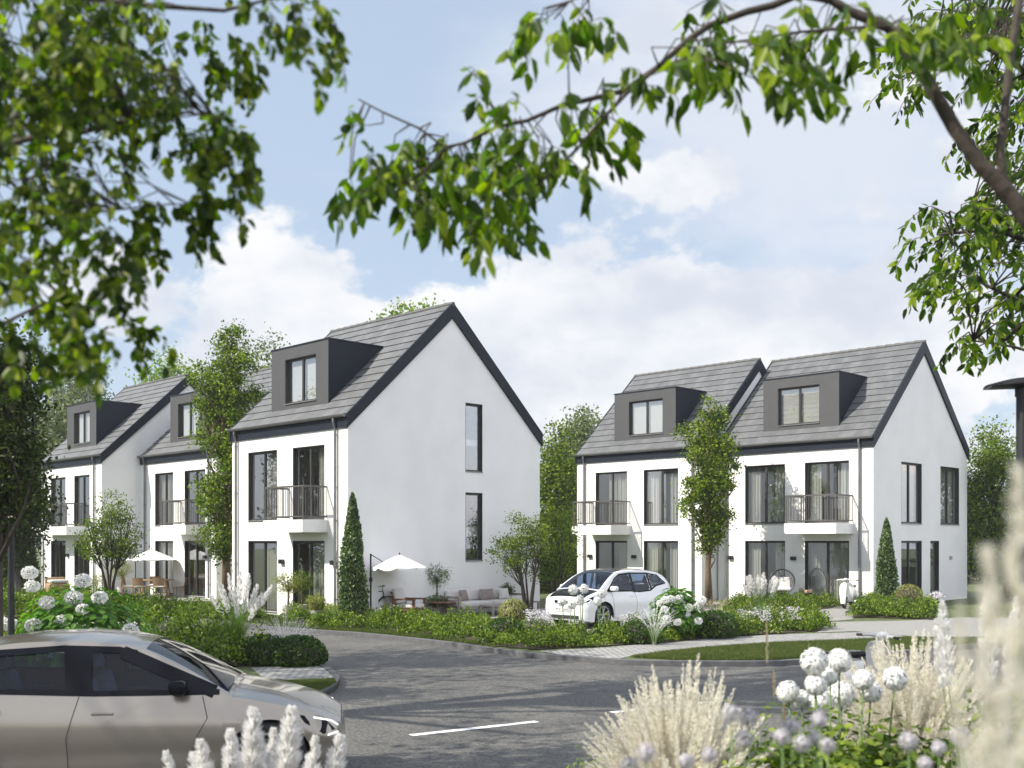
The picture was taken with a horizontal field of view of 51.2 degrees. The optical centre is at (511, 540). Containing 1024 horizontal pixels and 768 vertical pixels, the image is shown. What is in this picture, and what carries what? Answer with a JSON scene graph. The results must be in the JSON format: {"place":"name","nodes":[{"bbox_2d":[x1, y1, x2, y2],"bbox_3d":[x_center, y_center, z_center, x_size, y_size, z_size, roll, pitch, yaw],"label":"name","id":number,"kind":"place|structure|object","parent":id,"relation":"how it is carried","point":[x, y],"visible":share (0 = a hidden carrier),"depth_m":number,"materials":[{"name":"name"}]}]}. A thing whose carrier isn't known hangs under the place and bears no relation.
{"place":"outdoors","nodes":[
{"label":"outdoors","id":0,"kind":"place"},
{"bbox_2d":[134,593,267,618],"bbox_3d":[-10.339,2.093,34.953,2.036,0.639,7.926,0,0,-43],"label":"ground cover","id":1,"kind":"object","parent":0,"point":[205,607],"visible":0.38,"depth_m":34.36,"materials":[{"name":"green plant"}]},
{"bbox_2d":[161,704,348,767],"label":"pampas grass","id":2,"kind":"object","parent":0,"point":[254,750],"depth_m":4.38,"materials":[{"name":"plant"}]},
{"bbox_2d":[235,665,339,692],"bbox_3d":[-31.466,2.480,45.000,57.069,0.160,64.000,0,0,0],"label":"lawn strip","id":3,"kind":"object","parent":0,"point":[248,670],"visible":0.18,"depth_m":19.94,"materials":[{"name":"plant"}]},
{"bbox_2d":[8,443,24,634],"bbox_3d":[-7.687,0.434,16.200,0.740,3.932,0.270,0,0,0],"label":"trunk","id":4,"kind":"object","parent":3,"relation":"on","point":[11,589],"visible":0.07,"depth_m":16.16,"materials":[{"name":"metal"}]},
{"bbox_2d":[0,315,70,635],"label":"broadleaf tree","id":5,"kind":"object","parent":3,"relation":"on","point":[16,459],"visible":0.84,"depth_m":15.47,"materials":[{"name":"green plant"}]},
{"bbox_2d":[4,566,159,634],"bbox_3d":[-6.869,1.393,16.987,2.446,2.011,1.847,0,0,0],"label":"hydrangea","id":6,"kind":"object","parent":3,"relation":"on","point":[89,608],"visible":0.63,"depth_m":16.53,"materials":[{"name":"green plant"}]},
{"bbox_2d":[218,655,247,665],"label":"bed soil","id":7,"kind":"structure","parent":3,"relation":"on","point":[232,663],"depth_m":20.90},
{"bbox_2d":[4,592,64,626],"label":"hedge","id":8,"kind":"object","parent":7,"relation":"on","point":[21,600],"visible":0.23,"depth_m":24.20,"materials":[{"name":"green plant"}]},
{"bbox_2d":[3,577,268,665],"bbox_3d":[-11.661,1.907,24.437,15.660,0.989,5.612,0,0,44],"label":"ground cover","id":9,"kind":"object","parent":7,"relation":"on","point":[218,648],"visible":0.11,"depth_m":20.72,"materials":[{"name":"green plant"}]},
{"bbox_2d":[212,610,254,659],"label":"fountain grass","id":10,"kind":"object","parent":7,"relation":"on","point":[233,625],"depth_m":21.29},
{"bbox_2d":[209,570,272,631],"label":"pampas grass","id":11,"kind":"object","parent":7,"relation":"on","point":[253,608],"depth_m":27.50,"materials":[{"name":"plant"}]},
{"bbox_2d":[236,633,281,665],"bbox_3d":[-4.793,2.192,20.901,1.180,0.776,1.184,0,0,0],"label":"box ball","id":12,"kind":"object","parent":3,"relation":"on","point":[267,650],"visible":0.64,"depth_m":20.49,"materials":[{"name":"green plant"}]},
{"bbox_2d":[251,666,332,679],"bbox_3d":[-3.923,2.394,19.424,1.326,0.001,2.217,0,0,-21],"label":"cobbled strip","id":13,"kind":"object","parent":3,"relation":"on","point":[294,673],"visible":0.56,"depth_m":19.44,"materials":[{"name":"stone"}]},
{"bbox_2d":[269,634,328,666],"bbox_3d":[-4.130,2.186,20.700,1.191,0.768,1.191,0,0,0],"label":"box ball","id":14,"kind":"object","parent":3,"relation":"on","point":[298,650],"visible":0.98,"depth_m":20.36,"materials":[{"name":"green plant"}]},
{"bbox_2d":[278,677,336,690],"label":"grass","id":15,"kind":"structure","parent":3,"relation":"on","point":[319,684],"depth_m":17.79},
{"bbox_2d":[294,620,494,642],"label":"bed soil","id":16,"kind":"structure","parent":0,"point":[424,632],"depth_m":28.39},
{"bbox_2d":[337,491,369,617],"bbox_3d":[-4.605,0.489,30.991,1.004,3.873,1.018,0,0,0],"label":"conifer","id":17,"kind":"object","parent":16,"relation":"on","point":[352,595],"visible":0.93,"depth_m":30.79,"materials":[{"name":"green plant"}]},
{"bbox_2d":[280,600,501,642],"bbox_3d":[-2.908,2.087,29.632,10.797,0.664,4.262,0,0,44],"label":"ground cover","id":18,"kind":"object","parent":16,"relation":"on","point":[441,625],"visible":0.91,"depth_m":28.93,"materials":[{"name":"green plant"}]},
{"bbox_2d":[369,553,426,610],"bbox_3d":[-3.541,1.375,32.558,1.847,2.030,1.579,0,0,26],"label":"parasol","id":19,"kind":"object","parent":16,"relation":"on","point":[401,562],"visible":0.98,"depth_m":32.14,"materials":[{"name":"white fabric"}]},
{"bbox_2d":[452,608,545,618],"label":"terrace","id":20,"kind":"structure","parent":0,"point":[496,614],"depth_m":34.71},
{"bbox_2d":[390,588,426,612],"bbox_3d":[-3.213,1.928,33.008,0.882,0.923,0.800,0,0,22],"label":"garden armchair","id":21,"kind":"object","parent":20,"relation":"on","point":[398,597],"visible":0.77,"depth_m":32.88,"materials":[{"name":"fabric"}]},
{"bbox_2d":[442,588,521,615],"bbox_3d":[-0.887,1.986,34.997,3.020,0.808,0.870,0,0,-45],"label":"garden sofa","id":22,"kind":"object","parent":20,"relation":"on","point":[475,601],"visible":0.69,"depth_m":34.36,"materials":[{"name":"fabric"}]},
{"bbox_2d":[5,546,1012,659],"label":"lawn","id":23,"kind":"structure","parent":0,"point":[969,602],"depth_m":35.79,"materials":[{"name":"plant"}]},
{"bbox_2d":[2,457,73,592],"bbox_3d":[-15.544,-0.402,33.519,3.080,5.664,3.230,0,0,-41],"label":"broadleaf tree","id":24,"kind":"object","parent":23,"relation":"on","point":[24,543],"visible":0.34,"depth_m":33.42,"materials":[{"name":"green plant"}]},
{"bbox_2d":[28,347,114,547],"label":"broadleaf tree","id":25,"kind":"object","parent":23,"relation":"on","point":[68,397],"visible":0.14,"depth_m":58.88,"materials":[{"name":"green plant"}]},
{"bbox_2d":[68,489,150,598],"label":"serviceberry","id":26,"kind":"object","parent":23,"relation":"on","point":[121,546],"visible":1,"depth_m":40.30,"materials":[{"name":"green plant"}]},
{"bbox_2d":[32,373,202,593],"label":"terraced house","id":27,"kind":"structure","parent":23,"relation":"on","point":[111,440],"depth_m":48.86,"materials":[{"name":"white paint"}]},
{"bbox_2d":[124,340,196,386],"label":"broadleaf tree","id":28,"kind":"object","parent":23,"relation":"on","point":[173,371],"visible":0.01,"depth_m":63.13,"materials":[{"name":"green plant"}]},
{"bbox_2d":[137,367,271,599],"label":"terraced house","id":29,"kind":"structure","parent":23,"relation":"on","point":[171,458],"depth_m":46.42,"materials":[{"name":"white paint"}]},
{"bbox_2d":[154,472,172,525],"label":"window","id":30,"kind":"structure","parent":29,"relation":"in","point":[167,478],"depth_m":47.04,"materials":[{"name":"grey glass"}]},
{"bbox_2d":[155,541,172,594],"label":"terrace door","id":31,"kind":"structure","parent":29,"relation":"in","point":[166,546],"depth_m":46.97,"materials":[{"name":"grey glass"}]},
{"bbox_2d":[185,541,204,597],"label":"terrace door","id":32,"kind":"structure","parent":29,"relation":"in","point":[186,542],"depth_m":45.22,"materials":[{"name":"black glass"}]},
{"bbox_2d":[190,471,204,594],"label":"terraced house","id":33,"kind":"structure","parent":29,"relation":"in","point":[192,556],"depth_m":47.35,"materials":[{"name":"white paint"}]},
{"bbox_2d":[181,318,269,600],"bbox_3d":[-10.643,-2.997,40.401,3.585,10.806,4.037,0,0,0],"label":"poplar","id":34,"kind":"object","parent":23,"relation":"on","point":[224,412],"visible":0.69,"depth_m":39.68,"materials":[{"name":"green plant"}]},
{"bbox_2d":[247,322,290,370],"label":"broadleaf tree","id":35,"kind":"object","parent":23,"relation":"on","point":[267,355],"visible":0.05,"depth_m":59.73,"materials":[{"name":"green plant"}]},
{"bbox_2d":[272,571,303,616],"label":"potted plant","id":36,"kind":"object","parent":23,"relation":"on","point":[288,587],"visible":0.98,"depth_m":32.77,"materials":[{"name":"green plant"}]},
{"bbox_2d":[266,621,496,646],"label":"grass","id":37,"kind":"structure","parent":23,"relation":"on","point":[418,635],"depth_m":27.37,"materials":[{"name":"plant"}]},
{"bbox_2d":[226,302,543,614],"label":"terraced house","id":38,"kind":"structure","parent":23,"relation":"on","point":[419,434],"depth_m":34.71,"materials":[{"name":"white paint"}]},
{"bbox_2d":[247,450,276,521],"bbox_3d":[-8.159,-1.820,35.574,1.764,2.340,0.403,0,0,45],"label":"window","id":39,"kind":"structure","parent":38,"relation":"in","point":[270,457],"depth_m":35.67,"materials":[{"name":"grey glass"}]},
{"bbox_2d":[248,541,276,612],"bbox_3d":[-8.158,1.165,35.575,1.764,2.370,0.405,0,0,45],"label":"terrace door","id":40,"kind":"structure","parent":38,"relation":"in","point":[270,547],"depth_m":35.65,"materials":[{"name":"clear glass"}]},
{"bbox_2d":[293,541,324,609],"bbox_3d":[-6.275,1.165,33.691,1.740,2.370,0.404,0,0,45],"label":"terrace door","id":41,"kind":"structure","parent":38,"relation":"in","point":[316,548],"depth_m":33.73,"materials":[{"name":"clear glass"}]},
{"bbox_2d":[293,445,324,519],"bbox_3d":[-6.275,-1.820,33.691,1.740,2.340,0.403,0,0,45],"label":"window","id":42,"kind":"structure","parent":38,"relation":"in","point":[321,447],"depth_m":33.64,"materials":[{"name":"black glass"}]},
{"bbox_2d":[465,492,481,560],"bbox_3d":[-1.312,-0.465,35.803,0.780,2.290,0.190,0,0,-45],"label":"window","id":43,"kind":"structure","parent":38,"relation":"in","point":[479,495],"depth_m":36.04,"materials":[{"name":"clear glass"}]},
{"bbox_2d":[465,403,482,472],"bbox_3d":[-1.312,-3.440,35.803,0.780,2.300,0.190,0,0,-45],"label":"window","id":44,"kind":"structure","parent":38,"relation":"in","point":[479,406],"depth_m":36.04,"materials":[{"name":"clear glass"}]},
{"bbox_2d":[497,597,529,620],"bbox_3d":[0.041,1.930,27.602,0.842,0.941,0.839,0,0,0],"label":"box ball","id":45,"kind":"object","parent":23,"relation":"on","point":[514,609],"visible":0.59,"depth_m":27.33,"materials":[{"name":"green plant"}]},
{"bbox_2d":[482,508,560,616],"bbox_3d":[0.288,0.685,33.907,2.526,3.442,1.770,0,0,0],"label":"serviceberry","id":46,"kind":"object","parent":23,"relation":"on","point":[513,547],"visible":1,"depth_m":33.74,"materials":[{"name":"green plant"}]},
{"bbox_2d":[525,505,583,593],"bbox_3d":[1.374,0.589,36.194,2.230,3.634,1.992,0,0,0],"label":"serviceberry","id":47,"kind":"object","parent":23,"relation":"on","point":[548,573],"visible":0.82,"depth_m":36.05,"materials":[{"name":"green plant"}]},
{"bbox_2d":[540,542,576,592],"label":"hedge","id":48,"kind":"object","parent":23,"relation":"on","point":[544,588],"visible":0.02,"depth_m":50.09,"materials":[{"name":"green plant"}]},
{"bbox_2d":[117,611,1003,666],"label":"kerb","id":49,"kind":"structure","parent":23,"relation":"on","point":[704,663],"depth_m":22.43,"materials":[{"name":"concrete"}]},
{"bbox_2d":[540,416,584,549],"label":"broadleaf tree","id":50,"kind":"object","parent":23,"relation":"on","point":[557,473],"visible":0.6,"depth_m":53.36,"materials":[{"name":"green plant"}]},
{"bbox_2d":[540,403,601,542],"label":"broadleaf tree","id":51,"kind":"object","parent":23,"relation":"on","point":[585,423],"visible":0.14,"depth_m":59.44,"materials":[{"name":"green plant"}]},
{"bbox_2d":[572,358,766,600],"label":"terraced house","id":52,"kind":"structure","parent":23,"relation":"on","point":[631,466],"depth_m":45.38,"materials":[{"name":"white paint"}]},
{"bbox_2d":[595,471,626,525],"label":"window","id":53,"kind":"structure","parent":52,"relation":"in","point":[617,480],"depth_m":46.17,"materials":[{"name":"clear glass"}]},
{"bbox_2d":[596,541,626,568],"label":"terrace door","id":54,"kind":"structure","parent":52,"relation":"in","point":[622,544],"depth_m":46.14,"materials":[{"name":"grey glass"}]},
{"bbox_2d":[644,541,677,593],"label":"terrace door","id":55,"kind":"structure","parent":52,"relation":"in","point":[653,545],"depth_m":44.29,"materials":[{"name":"grey glass"}]},
{"bbox_2d":[644,468,677,524],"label":"window","id":56,"kind":"structure","parent":52,"relation":"in","point":[653,474],"depth_m":44.73,"materials":[{"name":"clear glass"}]},
{"bbox_2d":[670,393,746,604],"bbox_3d":[7.365,-1.631,40.126,3.054,8.070,2.869,0,0,0],"label":"poplar","id":57,"kind":"object","parent":23,"relation":"on","point":[710,482],"visible":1,"depth_m":39.92,"materials":[{"name":"green plant"}]},
{"bbox_2d":[726,605,832,610],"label":"bed soil","id":58,"kind":"structure","parent":23,"relation":"on","point":[826,607],"depth_m":37.59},
{"bbox_2d":[742,573,779,608],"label":"pampas grass","id":59,"kind":"object","parent":58,"relation":"on","point":[762,584],"depth_m":36.98,"materials":[{"name":"plant"}]},
{"bbox_2d":[716,588,841,609],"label":"ground cover","id":60,"kind":"object","parent":58,"relation":"on","point":[786,599],"visible":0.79,"depth_m":37.33,"materials":[{"name":"green plant"}]},
{"bbox_2d":[630,636,1004,659],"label":"grass","id":61,"kind":"structure","parent":23,"relation":"on","point":[780,650],"depth_m":23.28,"materials":[{"name":"plant"}]},
{"bbox_2d":[718,340,969,605],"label":"terraced house","id":62,"kind":"structure","parent":23,"relation":"on","point":[844,452],"depth_m":41.53,"materials":[{"name":"white paint"}]},
{"bbox_2d":[745,541,784,595],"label":"terrace door","id":63,"kind":"structure","parent":62,"relation":"in","point":[755,565],"depth_m":42.35,"materials":[{"name":"grey glass"}]},
{"bbox_2d":[745,464,784,523],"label":"window","id":64,"kind":"structure","parent":62,"relation":"in","point":[780,468],"depth_m":42.13,"materials":[{"name":"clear glass"}]},
{"bbox_2d":[805,541,848,604],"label":"terrace door","id":65,"kind":"structure","parent":62,"relation":"in","point":[829,559],"depth_m":40.29,"materials":[{"name":"clear glass"}]},
{"bbox_2d":[805,460,848,522],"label":"window","id":66,"kind":"structure","parent":62,"relation":"in","point":[843,466],"depth_m":40.11,"materials":[{"name":"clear glass"}]},
{"bbox_2d":[901,462,921,523],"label":"window","id":67,"kind":"structure","parent":62,"relation":"in","point":[906,467],"depth_m":41.36,"materials":[{"name":"clear glass"}]},
{"bbox_2d":[940,466,958,524],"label":"window","id":68,"kind":"structure","parent":62,"relation":"in","point":[945,472],"depth_m":43.73,"materials":[{"name":"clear glass"}]},
{"bbox_2d":[966,413,1015,594],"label":"broadleaf tree","id":69,"kind":"object","parent":23,"relation":"on","point":[991,465],"visible":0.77,"depth_m":44.91,"materials":[{"name":"green plant"}]},
{"bbox_2d":[967,512,1015,582],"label":"broadleaf tree","id":70,"kind":"object","parent":23,"relation":"on","point":[969,570],"visible":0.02,"depth_m":60.19,"materials":[{"name":"green plant"}]},
{"bbox_2d":[983,377,1023,719],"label":"street lamp","id":71,"kind":"object","parent":23,"relation":"on","point":[1017,384],"visible":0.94,"depth_m":8.26,"materials":[{"name":"metal"}]},
{"bbox_2d":[0,0,1023,543],"label":"sky","id":72,"kind":"structure","parent":0,"point":[777,242],"materials":[{"name":"blue"}]},
{"bbox_2d":[139,619,1015,767],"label":"road","id":73,"kind":"structure","parent":0,"point":[390,696],"depth_m":16.71,"materials":[{"name":"asphalt"}]},
{"bbox_2d":[0,629,345,767],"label":"parked car","id":74,"kind":"object","parent":73,"relation":"on","point":[93,698],"visible":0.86,"depth_m":10.11,"materials":[{"name":"silver metal"}]},
{"bbox_2d":[0,0,351,408],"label":"tree","id":75,"kind":"object","parent":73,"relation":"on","point":[82,66],"visible":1,"depth_m":2.29,"materials":[{"name":"green plant"}]},
{"bbox_2d":[818,631,901,686],"bbox_3d":[5.495,1.948,16.599,1.755,1.065,0.849,0,0,-28],"label":"scooter","id":76,"kind":"object","parent":73,"relation":"on","point":[866,653],"visible":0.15,"depth_m":16.58,"materials":[{"name":"metal"}]},
{"bbox_2d":[540,607,772,631],"bbox_3d":[4.258,2.396,33.445,6.457,0.001,14.107,0,0,35],"label":"parking bay","id":77,"kind":"object","parent":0,"point":[590,624],"depth_m":31.36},
{"bbox_2d":[545,568,671,626],"bbox_3d":[2.829,1.588,30.759,4.115,1.604,2.091,0,0,-45],"label":"parked car","id":78,"kind":"object","parent":77,"relation":"on","point":[629,590],"visible":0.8,"depth_m":29.90,"materials":[{"name":"white metal"}]},
{"bbox_2d":[497,627,820,648],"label":"bed soil","id":79,"kind":"structure","parent":0,"point":[519,645],"depth_m":24.79,"materials":[{"name":"soil"}]},
{"bbox_2d":[485,617,525,640],"bbox_3d":[-0.154,2.184,25.608,1.058,0.753,1.090,0,0,0],"label":"box ball","id":80,"kind":"object","parent":79,"relation":"on","point":[497,624],"visible":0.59,"depth_m":25.36,"materials":[{"name":"green plant"}]},
{"bbox_2d":[619,619,661,644],"bbox_3d":[3.001,2.205,25.102,1.058,0.749,1.068,0,0,0],"label":"box ball","id":81,"kind":"object","parent":79,"relation":"on","point":[637,627],"visible":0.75,"depth_m":24.76,"materials":[{"name":"green plant"}]},
{"bbox_2d":[626,601,679,644],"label":"fountain grass","id":82,"kind":"object","parent":79,"relation":"on","point":[653,638],"depth_m":24.55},
{"bbox_2d":[485,604,827,647],"bbox_3d":[4.371,2.072,27.203,11.292,0.691,3.602,0,0,-28],"label":"ground cover","id":83,"kind":"object","parent":79,"relation":"on","point":[558,635],"visible":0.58,"depth_m":25.03,"materials":[{"name":"green plant"}]},
{"bbox_2d":[646,588,706,638],"bbox_3d":[3.975,1.784,25.940,1.443,1.290,1.286,0,0,0],"label":"hydrangea","id":84,"kind":"object","parent":79,"relation":"on","point":[681,602],"visible":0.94,"depth_m":25.60,"materials":[{"name":"white plant"}]},
{"bbox_2d":[693,608,740,638],"bbox_3d":[5.050,2.128,26.600,1.270,0.912,1.258,0,0,0],"label":"box ball","id":85,"kind":"object","parent":79,"relation":"on","point":[728,621],"visible":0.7,"depth_m":26.21,"materials":[{"name":"green plant"}]},
{"bbox_2d":[697,599,835,633],"bbox_3d":[6.531,2.027,28.964,6.318,0.744,2.813,0,0,-33],"label":"ground cover","id":86,"kind":"object","parent":79,"relation":"on","point":[817,613],"visible":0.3,"depth_m":28.82,"materials":[{"name":"green plant"}]},
{"bbox_2d":[542,632,902,658],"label":"cobbled path","id":87,"kind":"structure","parent":0,"point":[619,652],"depth_m":24.93,"materials":[{"name":"stone"}]},
{"bbox_2d":[807,607,852,620],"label":"paved path","id":88,"kind":"structure","parent":0,"point":[837,614],"depth_m":34.86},
{"bbox_2d":[834,578,858,607],"bbox_3d":[12.001,1.847,38.193,0.849,1.065,1.755,0,0,29],"label":"scooter","id":89,"kind":"object","parent":88,"relation":"on","point":[847,591],"visible":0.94,"depth_m":37.85,"materials":[{"name":"metal"}]},
{"bbox_2d":[853,613,934,618],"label":"bed soil","id":90,"kind":"structure","parent":0,"point":[877,616],"depth_m":33.61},
{"bbox_2d":[874,516,899,597],"bbox_3d":[13.053,0.788,37.194,0.927,3.276,0.954,0,0,0],"label":"conifer","id":91,"kind":"object","parent":90,"relation":"on","point":[886,578],"visible":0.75,"depth_m":37.01,"materials":[{"name":"green plant"}]},
{"bbox_2d":[845,589,943,618],"bbox_3d":[12.950,2.032,35.806,3.009,0.755,7.127,0,0,23],"label":"ground cover","id":92,"kind":"object","parent":90,"relation":"on","point":[874,605],"visible":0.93,"depth_m":33.39,"materials":[{"name":"green plant"}]},
{"bbox_2d":[816,617,1009,636],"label":"driveway","id":93,"kind":"structure","parent":0,"point":[907,627],"depth_m":29.48,"materials":[{"name":"concrete"}]},
{"bbox_2d":[857,0,1023,376],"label":"tree","id":94,"kind":"object","parent":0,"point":[991,225],"visible":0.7,"depth_m":8.43,"materials":[{"name":"green plant"}]},
{"bbox_2d":[940,677,1023,767],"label":"fountain grass","id":95,"kind":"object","parent":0,"point":[1012,740],"depth_m":4.50,"materials":[{"name":"beige plant"}]},
{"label":"planting bank","id":96,"kind":"structure","parent":0,"visible":0},
{"bbox_2d":[323,0,1023,279],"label":"tree","id":97,"kind":"object","parent":96,"relation":"on","point":[429,212],"visible":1,"depth_m":2.71,"materials":[{"name":"green plant"}]},
{"bbox_2d":[581,653,779,767],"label":"fountain grass","id":98,"kind":"object","parent":96,"relation":"on","point":[670,736],"depth_m":4.51,"materials":[{"name":"plant"}]},
{"bbox_2d":[776,680,800,744],"bbox_3d":[1.266,1.270,4.901,0.112,1.261,0.112,0,0,0],"label":"allium","id":99,"kind":"object","parent":96,"relation":"on","point":[787,692],"visible":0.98,"depth_m":4.87,"materials":[{"name":"white plant"}]},
{"bbox_2d":[800,647,828,758],"bbox_3d":[1.329,1.183,4.700,0.126,1.434,0.127,0,0,0],"label":"allium","id":100,"kind":"object","parent":96,"relation":"on","point":[815,659],"visible":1,"depth_m":4.67,"materials":[{"name":"white plant"}]},
{"bbox_2d":[804,674,827,758],"bbox_3d":[1.336,1.241,4.700,0.101,1.318,0.102,0,0,0],"label":"allium","id":101,"kind":"object","parent":96,"relation":"on","point":[816,684],"visible":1,"depth_m":4.67,"materials":[{"name":"white plant"}]},
{"bbox_2d":[827,648,852,767],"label":"allium","id":102,"kind":"object","parent":96,"relation":"on","point":[840,661],"visible":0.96,"depth_m":4.77,"materials":[{"name":"white plant"}]},
{"bbox_2d":[826,679,856,746],"bbox_3d":[1.541,1.275,4.999,0.135,1.250,0.138,0,0,0],"label":"allium","id":103,"kind":"object","parent":96,"relation":"on","point":[847,693],"visible":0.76,"depth_m":4.96,"materials":[{"name":"white plant"}]},
{"bbox_2d":[694,697,1010,767],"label":"leafy shrub","id":104,"kind":"object","parent":96,"relation":"on","point":[864,755],"visible":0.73,"depth_m":4.50,"materials":[{"name":"green plant"}]},
{"bbox_2d":[852,669,874,744],"bbox_3d":[1.544,1.232,4.700,0.096,1.337,0.098,0,0,0],"label":"allium","id":105,"kind":"object","parent":96,"relation":"on","point":[862,680],"visible":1,"depth_m":4.68,"materials":[{"name":"white plant"}]},
{"bbox_2d":[881,666,908,751],"bbox_3d":[1.755,1.237,4.900,0.116,1.326,0.119,0,0,44],"label":"allium","id":106,"kind":"object","parent":96,"relation":"on","point":[894,679],"visible":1,"depth_m":4.87,"materials":[{"name":"white plant"}]},
{"bbox_2d":[811,627,1013,767],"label":"fountain grass","id":107,"kind":"object","parent":96,"relation":"on","point":[923,708],"depth_m":5.56,"materials":[{"name":"plant"}]},
{"bbox_2d":[951,599,972,767],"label":"reed","id":108,"kind":"object","parent":96,"relation":"on","point":[962,658],"visible":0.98,"depth_m":0.74,"materials":[{"name":"plant"}]},
{"bbox_2d":[932,596,1017,767],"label":"pampas grass","id":109,"kind":"object","parent":96,"relation":"on","point":[942,647],"depth_m":4.20,"materials":[{"name":"plant"}]},
{"bbox_2d":[960,542,1017,767],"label":"reed","id":110,"kind":"object","parent":96,"relation":"on","point":[988,612],"visible":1,"depth_m":0.66,"materials":[{"name":"plant"}]},
{"bbox_2d":[991,461,1023,767],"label":"reed","id":111,"kind":"object","parent":96,"relation":"on","point":[1011,559],"visible":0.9,"depth_m":0.70,"materials":[{"name":"plant"}]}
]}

